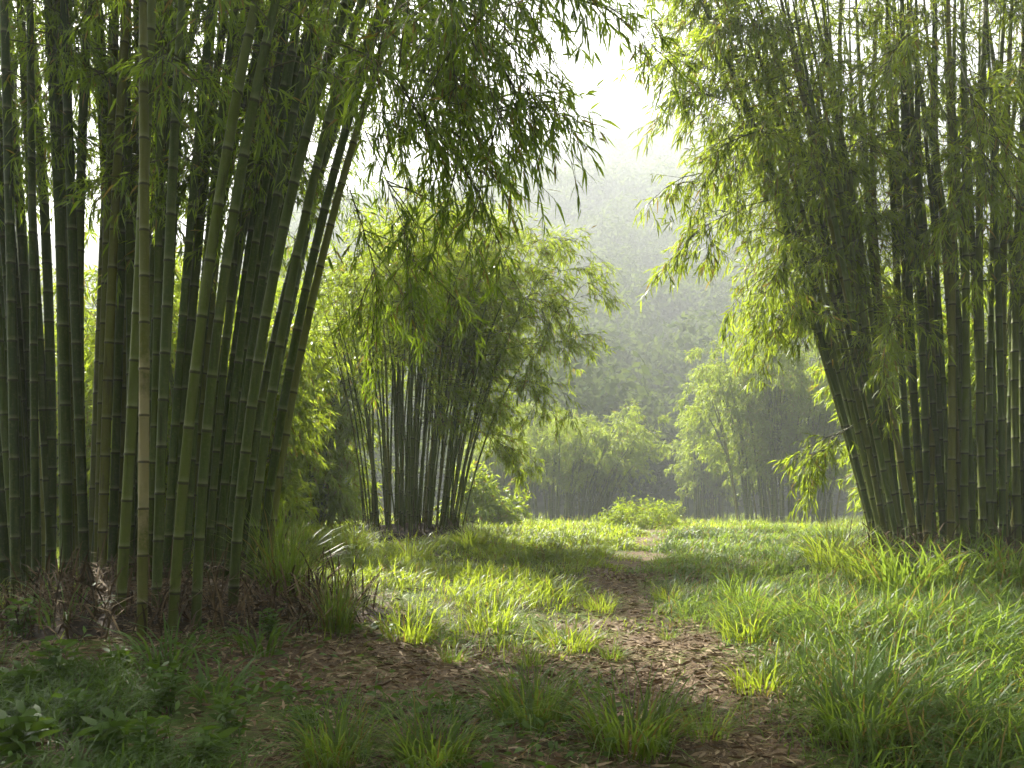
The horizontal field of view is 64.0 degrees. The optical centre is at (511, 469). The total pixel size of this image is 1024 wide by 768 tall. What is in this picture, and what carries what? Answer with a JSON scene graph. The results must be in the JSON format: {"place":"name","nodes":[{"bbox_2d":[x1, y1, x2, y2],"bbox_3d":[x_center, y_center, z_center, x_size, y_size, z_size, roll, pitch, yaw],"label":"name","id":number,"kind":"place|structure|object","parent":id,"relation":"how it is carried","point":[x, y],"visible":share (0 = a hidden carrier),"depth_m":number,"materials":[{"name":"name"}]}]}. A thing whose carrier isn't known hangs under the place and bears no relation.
{"place":"outdoors","nodes":[
{"label":"outdoors","id":0,"kind":"place"},
{"bbox_2d":[0,528,813,767],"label":"path","id":1,"kind":"structure","parent":0,"point":[705,747],"depth_m":6.19,"materials":[{"name":"soil"}]},
{"bbox_2d":[0,575,161,629],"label":"grass tuft","id":2,"kind":"object","parent":1,"relation":"on","point":[47,616],"visible":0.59,"depth_m":6.86,"materials":[{"name":"green plant"}]},
{"bbox_2d":[179,613,327,658],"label":"grass tuft","id":3,"kind":"object","parent":1,"relation":"on","point":[251,641],"visible":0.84,"depth_m":6.22,"materials":[{"name":"green plant"}]},
{"bbox_2d":[256,607,283,640],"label":"leafy weed","id":4,"kind":"object","parent":1,"relation":"on","point":[269,618],"visible":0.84,"depth_m":6.65,"materials":[{"name":"green plant"}]},
{"bbox_2d":[150,484,428,596],"bbox_3d":[-2.233,0.716,7.884,2.286,1.278,2.402,0,0,25],"label":"grass tuft","id":5,"kind":"object","parent":1,"relation":"on","point":[287,568],"visible":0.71,"depth_m":7.88,"materials":[{"name":"green plant"}]},
{"bbox_2d":[0,624,665,767],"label":"shaded grass","id":6,"kind":"structure","parent":1,"relation":"on","point":[104,694],"depth_m":4.73,"materials":[{"name":"green plant"}]},
{"bbox_2d":[284,551,424,636],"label":"grass tuft","id":7,"kind":"object","parent":1,"relation":"on","point":[342,616],"visible":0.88,"depth_m":6.96,"materials":[{"name":"green plant"}]},
{"bbox_2d":[425,637,494,665],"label":"grass tuft","id":8,"kind":"object","parent":1,"relation":"on","point":[448,652],"visible":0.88,"depth_m":6.38,"materials":[{"name":"green plant"}]},
{"bbox_2d":[490,640,581,669],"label":"grass tuft","id":9,"kind":"object","parent":1,"relation":"on","point":[526,658],"visible":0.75,"depth_m":6.27,"materials":[{"name":"green plant"}]},
{"bbox_2d":[566,589,632,612],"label":"grass tuft","id":10,"kind":"object","parent":1,"relation":"on","point":[604,607],"visible":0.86,"depth_m":8.96,"materials":[{"name":"green plant"}]},
{"bbox_2d":[583,632,637,661],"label":"grass tuft","id":11,"kind":"object","parent":1,"relation":"on","point":[614,652],"visible":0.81,"depth_m":6.61,"materials":[{"name":"green plant"}]},
{"bbox_2d":[502,651,787,766],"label":"grass tuft","id":12,"kind":"object","parent":1,"relation":"on","point":[614,727],"visible":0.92,"depth_m":4.40,"materials":[{"name":"green plant"}]},
{"bbox_2d":[640,624,689,640],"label":"grass tuft","id":13,"kind":"object","parent":1,"relation":"on","point":[667,635],"visible":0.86,"depth_m":7.39,"materials":[{"name":"green plant"}]},
{"bbox_2d":[652,689,797,753],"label":"grass tuft","id":14,"kind":"object","parent":1,"relation":"on","point":[722,728],"visible":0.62,"depth_m":4.67,"materials":[{"name":"green plant"}]},
{"bbox_2d":[684,634,828,698],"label":"grass tuft","id":15,"kind":"object","parent":1,"relation":"on","point":[756,673],"visible":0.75,"depth_m":5.49,"materials":[{"name":"green plant"}]},
{"bbox_2d":[0,0,1021,240],"label":"sky","id":16,"kind":"structure","parent":0,"point":[623,98],"materials":[{"name":"white"}]},
{"bbox_2d":[0,515,1023,767],"bbox_3d":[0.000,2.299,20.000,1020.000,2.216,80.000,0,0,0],"label":"ground","id":17,"kind":"structure","parent":0,"point":[256,731],"depth_m":5.30,"materials":[{"name":"green plant"}]},
{"bbox_2d":[0,597,42,640],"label":"leafy weed","id":18,"kind":"object","parent":17,"relation":"on","point":[16,626],"visible":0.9,"depth_m":6.60,"materials":[{"name":"green plant"}]},
{"bbox_2d":[0,660,46,696],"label":"leafy weed","id":19,"kind":"object","parent":17,"relation":"on","point":[18,674],"visible":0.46,"depth_m":5.23,"materials":[{"name":"green plant"}]},
{"bbox_2d":[0,699,60,766],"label":"leafy weed","id":20,"kind":"object","parent":17,"relation":"on","point":[13,737],"visible":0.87,"depth_m":4.19,"materials":[{"name":"green plant"}]},
{"bbox_2d":[29,625,91,688],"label":"leafy weed","id":21,"kind":"object","parent":17,"relation":"on","point":[56,657],"visible":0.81,"depth_m":5.39,"materials":[{"name":"green plant"}]},
{"bbox_2d":[51,688,93,735],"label":"leafy weed","id":22,"kind":"object","parent":17,"relation":"on","point":[78,707],"visible":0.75,"depth_m":4.56,"materials":[{"name":"green plant"}]},
{"bbox_2d":[74,707,137,765],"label":"leafy weed","id":23,"kind":"object","parent":17,"relation":"on","point":[111,726],"visible":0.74,"depth_m":4.15,"materials":[{"name":"green plant"}]},
{"bbox_2d":[38,269,175,535],"bbox_3d":[-10.621,-1.307,18.913,8.253,6.660,7.582,0,0,0],"label":"bamboo clump","id":24,"kind":"object","parent":17,"relation":"on","point":[89,437],"visible":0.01,"depth_m":17.86,"materials":[{"name":"green plant"}]},
{"bbox_2d":[99,643,136,670],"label":"leafy weed","id":25,"kind":"object","parent":17,"relation":"on","point":[114,654],"visible":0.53,"depth_m":5.78,"materials":[{"name":"green plant"}]},
{"bbox_2d":[119,700,180,766],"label":"leafy weed","id":26,"kind":"object","parent":17,"relation":"on","point":[139,727],"visible":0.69,"depth_m":4.07,"materials":[{"name":"green plant"}]},
{"bbox_2d":[142,660,189,716],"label":"leafy weed","id":27,"kind":"object","parent":17,"relation":"on","point":[179,677],"visible":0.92,"depth_m":4.92,"materials":[{"name":"green plant"}]},
{"bbox_2d":[78,611,269,679],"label":"grass tuft","id":28,"kind":"object","parent":17,"relation":"on","point":[147,648],"visible":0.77,"depth_m":5.83,"materials":[{"name":"green plant"}]},
{"bbox_2d":[38,228,345,552],"bbox_3d":[-5.898,-1.176,15.450,5.470,6.351,6.837,0,0,-38],"label":"bamboo clump","id":29,"kind":"object","parent":17,"relation":"on","point":[311,361],"visible":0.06,"depth_m":15.02,"materials":[{"name":"green plant"}]},
{"bbox_2d":[112,645,294,720],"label":"grass tuft","id":30,"kind":"object","parent":17,"relation":"on","point":[211,686],"visible":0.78,"depth_m":5.30,"materials":[{"name":"green plant"}]},
{"bbox_2d":[183,726,240,766],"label":"leafy weed","id":31,"kind":"object","parent":17,"relation":"on","point":[224,734],"visible":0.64,"depth_m":4.03,"materials":[{"name":"green plant"}]},
{"bbox_2d":[205,684,259,744],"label":"leafy weed","id":32,"kind":"object","parent":17,"relation":"on","point":[222,711],"visible":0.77,"depth_m":4.41,"materials":[{"name":"green plant"}]},
{"bbox_2d":[174,238,407,527],"bbox_3d":[-6.577,-1.797,22.586,7.566,8.906,7.404,0,0,37],"label":"bamboo clump","id":33,"kind":"object","parent":17,"relation":"on","point":[341,498],"visible":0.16,"depth_m":21.97,"materials":[{"name":"green plant"}]},
{"bbox_2d":[283,704,322,737],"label":"leafy weed","id":34,"kind":"object","parent":17,"relation":"on","point":[296,715],"visible":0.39,"depth_m":4.56,"materials":[{"name":"green plant"}]},
{"bbox_2d":[0,519,651,661],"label":"meadow grass","id":35,"kind":"structure","parent":17,"relation":"on","point":[621,536],"depth_m":11.74,"materials":[{"name":"green plant"}]},
{"bbox_2d":[0,596,652,767],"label":"ground cover","id":36,"kind":"object","parent":17,"relation":"on","point":[286,687],"visible":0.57,"depth_m":5.15,"materials":[{"name":"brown plant"}]},
{"bbox_2d":[221,677,433,767],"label":"grass tuft","id":37,"kind":"object","parent":17,"relation":"on","point":[308,741],"visible":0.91,"depth_m":4.08,"materials":[{"name":"green plant"}]},
{"bbox_2d":[304,517,398,556],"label":"grass tuft","id":38,"kind":"object","parent":17,"relation":"on","point":[352,542],"visible":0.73,"depth_m":13.76,"materials":[{"name":"green plant"}]},
{"bbox_2d":[0,0,707,643],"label":"bamboo clump","id":39,"kind":"object","parent":17,"relation":"on","point":[266,112],"visible":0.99,"depth_m":8.14,"materials":[{"name":"green plant"}]},
{"bbox_2d":[337,525,454,560],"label":"grass tuft","id":40,"kind":"object","parent":17,"relation":"on","point":[408,548],"visible":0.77,"depth_m":13.36,"materials":[{"name":"green plant"}]},
{"bbox_2d":[353,592,486,644],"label":"grass tuft","id":41,"kind":"object","parent":17,"relation":"on","point":[410,633],"visible":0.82,"depth_m":7.11,"materials":[{"name":"green plant"}]},
{"bbox_2d":[332,684,550,767],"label":"grass tuft","id":42,"kind":"object","parent":17,"relation":"on","point":[440,758],"visible":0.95,"depth_m":4.05,"materials":[{"name":"green plant"}]},
{"bbox_2d":[278,157,630,540],"bbox_3d":[-1.328,-2.336,16.522,6.318,7.519,6.107,0,0,-43],"label":"bamboo clump","id":43,"kind":"object","parent":17,"relation":"on","point":[408,512],"visible":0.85,"depth_m":16.11,"materials":[{"name":"green plant"}]},
{"bbox_2d":[419,518,504,550],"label":"grass tuft","id":44,"kind":"object","parent":17,"relation":"on","point":[471,539],"visible":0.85,"depth_m":14.58,"materials":[{"name":"green plant"}]},
{"bbox_2d":[433,459,531,527],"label":"shrub","id":45,"kind":"object","parent":17,"relation":"on","point":[488,507],"visible":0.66,"depth_m":26.52,"materials":[{"name":"green plant"}]},
{"bbox_2d":[444,428,527,515],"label":"bamboo clump","id":46,"kind":"object","parent":17,"relation":"on","point":[476,454],"visible":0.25,"depth_m":46.72,"materials":[{"name":"green plant"}]},
{"bbox_2d":[428,582,548,633],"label":"grass tuft","id":47,"kind":"object","parent":17,"relation":"on","point":[478,611],"visible":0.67,"depth_m":7.78,"materials":[{"name":"green plant"}]},
{"bbox_2d":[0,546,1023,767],"bbox_3d":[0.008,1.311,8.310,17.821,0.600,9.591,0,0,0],"label":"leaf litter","id":48,"kind":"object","parent":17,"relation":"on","point":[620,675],"visible":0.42,"depth_m":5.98,"materials":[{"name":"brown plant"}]},
{"bbox_2d":[434,641,646,739],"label":"grass tuft","id":49,"kind":"object","parent":17,"relation":"on","point":[506,702],"visible":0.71,"depth_m":4.92,"materials":[{"name":"green plant"}]},
{"bbox_2d":[490,399,671,520],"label":"bamboo clump","id":50,"kind":"object","parent":17,"relation":"on","point":[573,462],"visible":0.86,"depth_m":44.32,"materials":[{"name":"green plant"}]},
{"bbox_2d":[518,610,653,654],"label":"grass tuft","id":51,"kind":"object","parent":17,"relation":"on","point":[571,640],"visible":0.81,"depth_m":6.96,"materials":[{"name":"green plant"}]},
{"bbox_2d":[602,506,635,518],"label":"shrub","id":52,"kind":"object","parent":17,"relation":"on","point":[611,510],"depth_m":46.55,"materials":[{"name":"green plant"}]},
{"bbox_2d":[589,495,692,529],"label":"shrub","id":53,"kind":"object","parent":17,"relation":"on","point":[656,517],"visible":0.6,"depth_m":23.56,"materials":[{"name":"green plant"}]},
{"bbox_2d":[636,497,686,520],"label":"shrub","id":54,"kind":"object","parent":17,"relation":"on","point":[679,505],"visible":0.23,"depth_m":45.50,"materials":[{"name":"green plant"}]},
{"bbox_2d":[636,582,691,600],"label":"grass tuft","id":55,"kind":"object","parent":17,"relation":"on","point":[661,592],"visible":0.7,"depth_m":9.64,"materials":[{"name":"green plant"}]},
{"bbox_2d":[661,395,741,521],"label":"bamboo clump","id":56,"kind":"object","parent":17,"relation":"on","point":[702,484],"visible":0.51,"depth_m":49.51,"materials":[{"name":"green plant"}]},
{"bbox_2d":[672,563,808,611],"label":"grass tuft","id":57,"kind":"object","parent":17,"relation":"on","point":[735,590],"visible":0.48,"depth_m":8.85,"materials":[{"name":"green plant"}]},
{"bbox_2d":[696,598,790,642],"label":"grass tuft","id":58,"kind":"object","parent":17,"relation":"on","point":[743,633],"visible":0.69,"depth_m":7.01,"materials":[{"name":"green plant"}]},
{"bbox_2d":[673,288,855,523],"bbox_3d":[12.391,-2.849,37.597,9.920,11.030,8.483,0,0,44],"label":"bamboo clump","id":59,"kind":"object","parent":17,"relation":"on","point":[759,444],"visible":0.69,"depth_m":36.92,"materials":[{"name":"green plant"}]},
{"bbox_2d":[610,0,1023,577],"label":"bamboo clump","id":60,"kind":"object","parent":17,"relation":"on","point":[830,210],"visible":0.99,"depth_m":10.98,"materials":[{"name":"green plant"}]},
{"bbox_2d":[615,519,1023,767],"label":"tall grass","id":61,"kind":"structure","parent":17,"relation":"on","point":[704,554],"depth_m":7.16,"materials":[{"name":"green plant"}]},
{"bbox_2d":[744,508,916,572],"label":"grass tuft","id":62,"kind":"object","parent":17,"relation":"on","point":[815,555],"visible":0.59,"depth_m":10.86,"materials":[{"name":"green plant"}]},
{"bbox_2d":[679,568,1023,767],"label":"bank grass","id":63,"kind":"structure","parent":17,"relation":"on","point":[976,759],"depth_m":5.06,"materials":[{"name":"green plant"}]},
{"bbox_2d":[790,521,917,584],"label":"grass tuft","id":64,"kind":"object","parent":17,"relation":"on","point":[855,574],"visible":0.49,"depth_m":9.89,"materials":[{"name":"green plant"}]},
{"bbox_2d":[726,647,1015,765],"bbox_3d":[1.952,1.256,4.392,1.569,0.514,1.647,0,0,-22],"label":"grass tuft","id":65,"kind":"object","parent":17,"relation":"on","point":[826,702],"visible":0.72,"depth_m":4.43,"materials":[{"name":"green plant"}]},
{"bbox_2d":[795,525,1017,595],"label":"grass tuft","id":66,"kind":"object","parent":17,"relation":"on","point":[885,573],"visible":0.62,"depth_m":8.91,"materials":[{"name":"green plant"}]},
{"bbox_2d":[805,239,1012,547],"bbox_3d":[8.842,-1.739,15.400,7.468,7.219,6.224,0,0,0],"label":"bamboo clump","id":67,"kind":"object","parent":17,"relation":"on","point":[972,378],"visible":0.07,"depth_m":15.13,"materials":[{"name":"green plant"}]},
{"bbox_2d":[864,525,1023,597],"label":"grass tuft","id":68,"kind":"object","parent":17,"relation":"on","point":[967,578],"visible":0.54,"depth_m":8.93,"materials":[{"name":"green plant"}]},
{"bbox_2d":[918,517,1023,596],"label":"grass tuft","id":69,"kind":"object","parent":17,"relation":"on","point":[1001,556],"visible":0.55,"depth_m":9.01,"materials":[{"name":"green plant"}]},
{"bbox_2d":[38,157,1015,515],"bbox_3d":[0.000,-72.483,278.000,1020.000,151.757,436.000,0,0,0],"label":"hill","id":70,"kind":"structure","parent":0,"point":[90,253],"depth_m":72.24,"materials":[{"name":"green plant"}]},
{"bbox_2d":[42,100,1008,514],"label":"hillside forest","id":71,"kind":"object","parent":70,"relation":"on","point":[648,366],"visible":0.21,"depth_m":124.67,"materials":[{"name":"green plant"}]},
{"bbox_2d":[299,511,915,531],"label":"grass","id":72,"kind":"structure","parent":0,"point":[581,522],"depth_m":30.25,"materials":[{"name":"green plant"}]}
]}

